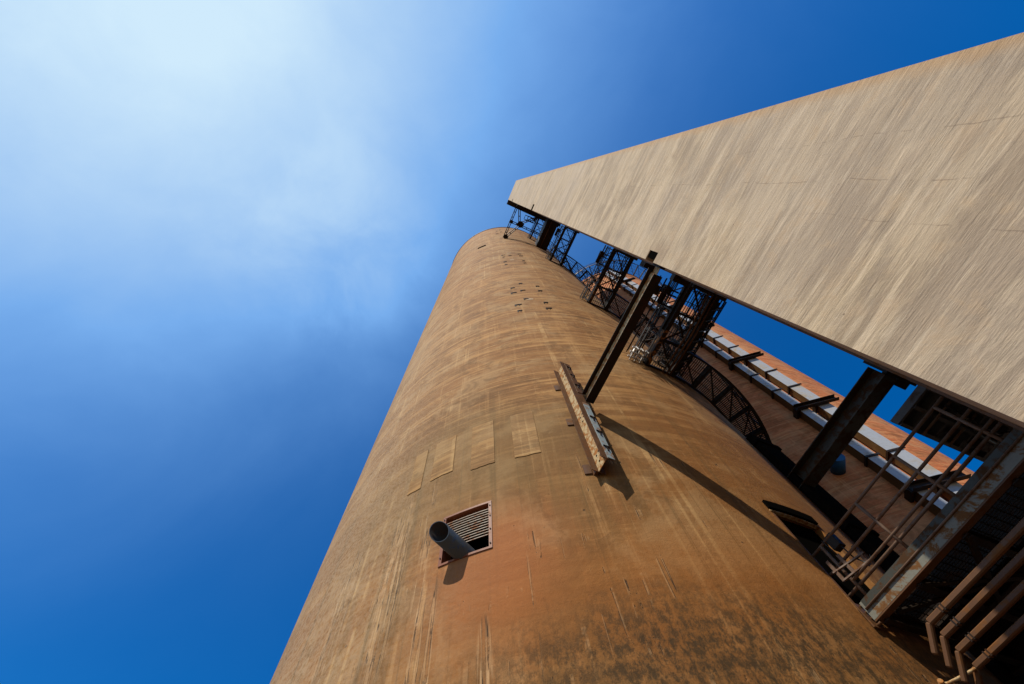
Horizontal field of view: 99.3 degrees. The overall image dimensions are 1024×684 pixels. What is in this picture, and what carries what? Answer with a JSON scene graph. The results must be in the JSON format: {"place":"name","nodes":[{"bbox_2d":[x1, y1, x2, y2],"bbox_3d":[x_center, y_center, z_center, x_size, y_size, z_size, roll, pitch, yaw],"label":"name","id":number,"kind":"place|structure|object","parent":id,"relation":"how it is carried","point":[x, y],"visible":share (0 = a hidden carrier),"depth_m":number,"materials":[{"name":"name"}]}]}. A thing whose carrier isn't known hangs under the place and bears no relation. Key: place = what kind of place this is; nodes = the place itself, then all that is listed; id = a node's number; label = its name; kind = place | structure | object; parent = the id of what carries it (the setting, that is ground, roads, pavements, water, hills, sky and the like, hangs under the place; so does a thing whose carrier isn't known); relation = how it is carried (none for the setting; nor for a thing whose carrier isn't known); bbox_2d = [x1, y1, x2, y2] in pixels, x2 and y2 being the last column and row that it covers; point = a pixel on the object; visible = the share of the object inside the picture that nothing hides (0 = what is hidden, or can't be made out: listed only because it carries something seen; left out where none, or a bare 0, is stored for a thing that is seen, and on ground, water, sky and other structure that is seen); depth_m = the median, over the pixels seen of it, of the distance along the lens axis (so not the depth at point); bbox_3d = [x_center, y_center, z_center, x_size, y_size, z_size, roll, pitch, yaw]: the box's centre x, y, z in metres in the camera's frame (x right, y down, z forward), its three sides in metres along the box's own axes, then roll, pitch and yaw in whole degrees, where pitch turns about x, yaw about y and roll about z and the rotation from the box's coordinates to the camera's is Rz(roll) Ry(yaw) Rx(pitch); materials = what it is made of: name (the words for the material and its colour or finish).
{"place":"outdoors","nodes":[
{"label":"outdoors","id":0,"kind":"place"},
{"bbox_2d":[0,0,1023,683],"label":"sky","id":1,"kind":"structure","parent":0,"point":[232,232],"materials":[{"name":"blue"}]},
{"label":"ground","id":2,"kind":"structure","parent":0,"visible":0},
{"bbox_2d":[270,227,1002,683],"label":"concrete silo","id":3,"kind":"object","parent":2,"relation":"on","point":[682,537],"visible":0.9,"depth_m":6.99,"materials":[{"name":"concrete"}]},
{"bbox_2d":[429,521,475,558],"bbox_3d":[-0.846,3.205,6.769,0.966,0.494,0.300,41,-78,-15],"label":"exhaust pipe","id":4,"kind":"object","parent":3,"relation":"attached to","point":[452,543],"visible":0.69,"depth_m":6.68,"materials":[{"name":"metal"}]},
{"bbox_2d":[503,207,538,238],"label":"bracing truss","id":5,"kind":"object","parent":3,"relation":"attached to","point":[520,224],"visible":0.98,"depth_m":44.53,"materials":[{"name":"metal"}]},
{"bbox_2d":[528,218,543,241],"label":"access bridge","id":6,"kind":"structure","parent":3,"relation":"attached to","point":[535,225],"depth_m":48.81,"materials":[{"name":"metal"}]},
{"bbox_2d":[535,218,559,250],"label":"strut beam","id":7,"kind":"structure","parent":3,"relation":"attached to","point":[546,233],"depth_m":42.16,"materials":[{"name":"metal"}]},
{"bbox_2d":[547,241,572,271],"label":"ring walkway","id":8,"kind":"structure","parent":3,"relation":"attached to","point":[559,254],"depth_m":49.76,"materials":[{"name":"metal"}]},
{"bbox_2d":[545,224,579,265],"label":"access bridge","id":9,"kind":"structure","parent":3,"relation":"attached to","point":[570,241],"depth_m":33.68,"materials":[{"name":"metal"}]},
{"bbox_2d":[554,361,614,474],"bbox_3d":[1.420,1.493,9.676,0.290,4.420,0.578,27,-75,-12],"label":"wall bracket","id":10,"kind":"object","parent":3,"relation":"attached to","point":[597,450],"depth_m":8.90,"materials":[{"name":"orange metal"}]},
{"bbox_2d":[582,263,664,403],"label":"strut beam","id":11,"kind":"structure","parent":10,"relation":"attached to","point":[635,309],"depth_m":9.35,"materials":[{"name":"metal"}]},
{"bbox_2d":[559,254,610,308],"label":"ring walkway","id":12,"kind":"structure","parent":3,"relation":"attached to","point":[580,276],"depth_m":34.38,"materials":[{"name":"metal"}]},
{"bbox_2d":[580,245,637,310],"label":"access bridge","id":13,"kind":"structure","parent":3,"relation":"attached to","point":[604,270],"depth_m":21.06,"materials":[{"name":"metal"}]},
{"bbox_2d":[603,288,680,374],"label":"ring walkway","id":14,"kind":"structure","parent":3,"relation":"attached to","point":[622,314],"depth_m":21.64,"materials":[{"name":"metal"}]},
{"bbox_2d":[626,275,726,377],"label":"access bridge","id":15,"kind":"structure","parent":3,"relation":"attached to","point":[707,308],"depth_m":13.54,"materials":[{"name":"metal"}]},
{"bbox_2d":[667,338,771,442],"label":"ring walkway","id":16,"kind":"structure","parent":3,"relation":"attached to","point":[708,369],"depth_m":14.32,"materials":[{"name":"metal"}]},
{"bbox_2d":[779,518,869,604],"bbox_3d":[4.783,3.664,6.732,1.240,2.400,0.510,21,-73,-10],"label":"door back","id":17,"kind":"structure","parent":3,"relation":"in","point":[808,538],"depth_m":6.91,"materials":[{"name":"black metal"}]},
{"bbox_2d":[787,361,916,488],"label":"strut beam","id":18,"kind":"structure","parent":3,"relation":"attached to","point":[860,403],"depth_m":9.42,"materials":[{"name":"metal"}]},
{"bbox_2d":[812,396,1023,676],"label":"landing platform","id":19,"kind":"structure","parent":3,"relation":"attached to","point":[976,520],"depth_m":5.34,"materials":[{"name":"paint"}]},
{"bbox_2d":[824,532,845,551],"bbox_3d":[4.700,2.919,6.338,0.120,0.220,0.140,22,-73,-11],"label":"junction box","id":20,"kind":"object","parent":19,"relation":"attached to","point":[834,542],"visible":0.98,"depth_m":6.28,"materials":[{"name":"metal"}]},
{"bbox_2d":[821,541,871,581],"bbox_3d":[4.648,2.986,6.124,0.073,0.622,0.538,39,-77,-15],"label":"cable ladder","id":21,"kind":"object","parent":19,"relation":"attached to","point":[847,565],"visible":0.94,"depth_m":5.98,"materials":[{"name":"metal"}]},
{"bbox_2d":[937,667,976,683],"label":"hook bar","id":22,"kind":"object","parent":3,"relation":"attached to","point":[957,678],"visible":0.89,"depth_m":4.77,"materials":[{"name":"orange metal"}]},
{"bbox_2d":[925,517,1023,654],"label":"bent tube","id":23,"kind":"object","parent":3,"relation":"attached to","point":[980,570],"visible":1,"depth_m":4.28,"materials":[{"name":"brown metal"}]},
{"bbox_2d":[940,548,1023,668],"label":"bent tube","id":24,"kind":"object","parent":3,"relation":"attached to","point":[983,596],"visible":1,"depth_m":4.39,"materials":[{"name":"brown metal"}]},
{"bbox_2d":[955,580,1023,683],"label":"bent tube","id":25,"kind":"object","parent":3,"relation":"attached to","point":[992,617],"visible":1,"depth_m":4.51,"materials":[{"name":"brown metal"}]},
{"bbox_2d":[972,614,1023,683],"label":"bent tube","id":26,"kind":"object","parent":3,"relation":"attached to","point":[999,644],"visible":0.97,"depth_m":4.64,"materials":[{"name":"brown metal"}]},
{"bbox_2d":[508,32,1023,431],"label":"concrete tower","id":27,"kind":"structure","parent":2,"relation":"on","point":[877,220],"depth_m":4.38,"materials":[{"name":"beige concrete"}]},
{"bbox_2d":[507,200,558,226],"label":"edge beam","id":28,"kind":"structure","parent":27,"relation":"attached to","point":[511,203],"depth_m":44.32,"materials":[{"name":"metal"}]},
{"bbox_2d":[890,385,1013,461],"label":"overhead platform","id":29,"kind":"structure","parent":27,"relation":"attached to","point":[915,407],"depth_m":7.94,"materials":[{"name":"metal"}]},
{"bbox_2d":[581,271,974,555],"bbox_3d":[15.922,7.156,34.511,14.728,61.620,14.728,22,-73,-11],"label":"concrete silo","id":30,"kind":"object","parent":2,"relation":"on","point":[791,437],"visible":0.09,"depth_m":21.03,"materials":[{"name":"concrete"}]},
{"bbox_2d":[574,259,661,285],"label":"ring walkway","id":31,"kind":"structure","parent":30,"relation":"attached to","point":[617,268],"depth_m":60.24,"materials":[{"name":"metal"}]},
{"bbox_2d":[622,277,634,285],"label":"duct clamp","id":32,"kind":"object","parent":30,"relation":"attached to","point":[629,279],"visible":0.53,"depth_m":51.64,"materials":[{"name":"metal"}]},
{"bbox_2d":[728,351,763,370],"bbox_3d":[15.272,1.747,28.320,2.170,0.340,1.840,-15,-70,2],"label":"duct clamp","id":33,"kind":"object","parent":30,"relation":"attached to","point":[743,358],"visible":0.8,"depth_m":28.09,"materials":[{"name":"metal"}]},
{"bbox_2d":[605,272,947,515],"bbox_3d":[14.350,0.386,32.244,0.600,58.788,1.140,-15,-70,2],"label":"ventilation duct","id":34,"kind":"object","parent":30,"relation":"attached to","point":[876,463],"visible":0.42,"depth_m":21.40,"materials":[{"name":"metal"}]},
{"bbox_2d":[609,270,962,500],"bbox_3d":[15.228,-0.157,32.109,0.745,58.788,0.510,-15,-70,2],"label":"ventilation duct","id":35,"kind":"object","parent":30,"relation":"attached to","point":[886,448],"visible":0.49,"depth_m":22.12,"materials":[{"name":"metal"}]},
{"bbox_2d":[793,394,838,418],"bbox_3d":[15.646,3.825,22.385,2.170,0.340,1.840,-15,-70,2],"label":"duct clamp","id":36,"kind":"object","parent":30,"relation":"attached to","point":[813,404],"visible":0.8,"depth_m":22.19,"materials":[{"name":"metal"}]},
{"bbox_2d":[830,454,845,474],"bbox_3d":[13.876,5.263,18.531,0.560,0.560,0.922,-17,-71,2],"label":"blue pipe stub","id":37,"kind":"object","parent":30,"relation":"attached to","point":[838,466],"visible":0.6,"depth_m":18.30,"materials":[{"name":"blue metal"}]},
{"bbox_2d":[904,470,970,502],"bbox_3d":[16.020,5.903,16.449,2.170,0.340,1.840,-15,-70,2],"label":"duct clamp","id":38,"kind":"object","parent":30,"relation":"attached to","point":[914,486],"visible":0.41,"depth_m":16.23,"materials":[{"name":"metal"}]},
{"bbox_2d":[746,433,1023,683],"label":"riser casing","id":39,"kind":"object","parent":2,"relation":"on","point":[852,526],"visible":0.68,"depth_m":8.86,"materials":[{"name":"metal"}]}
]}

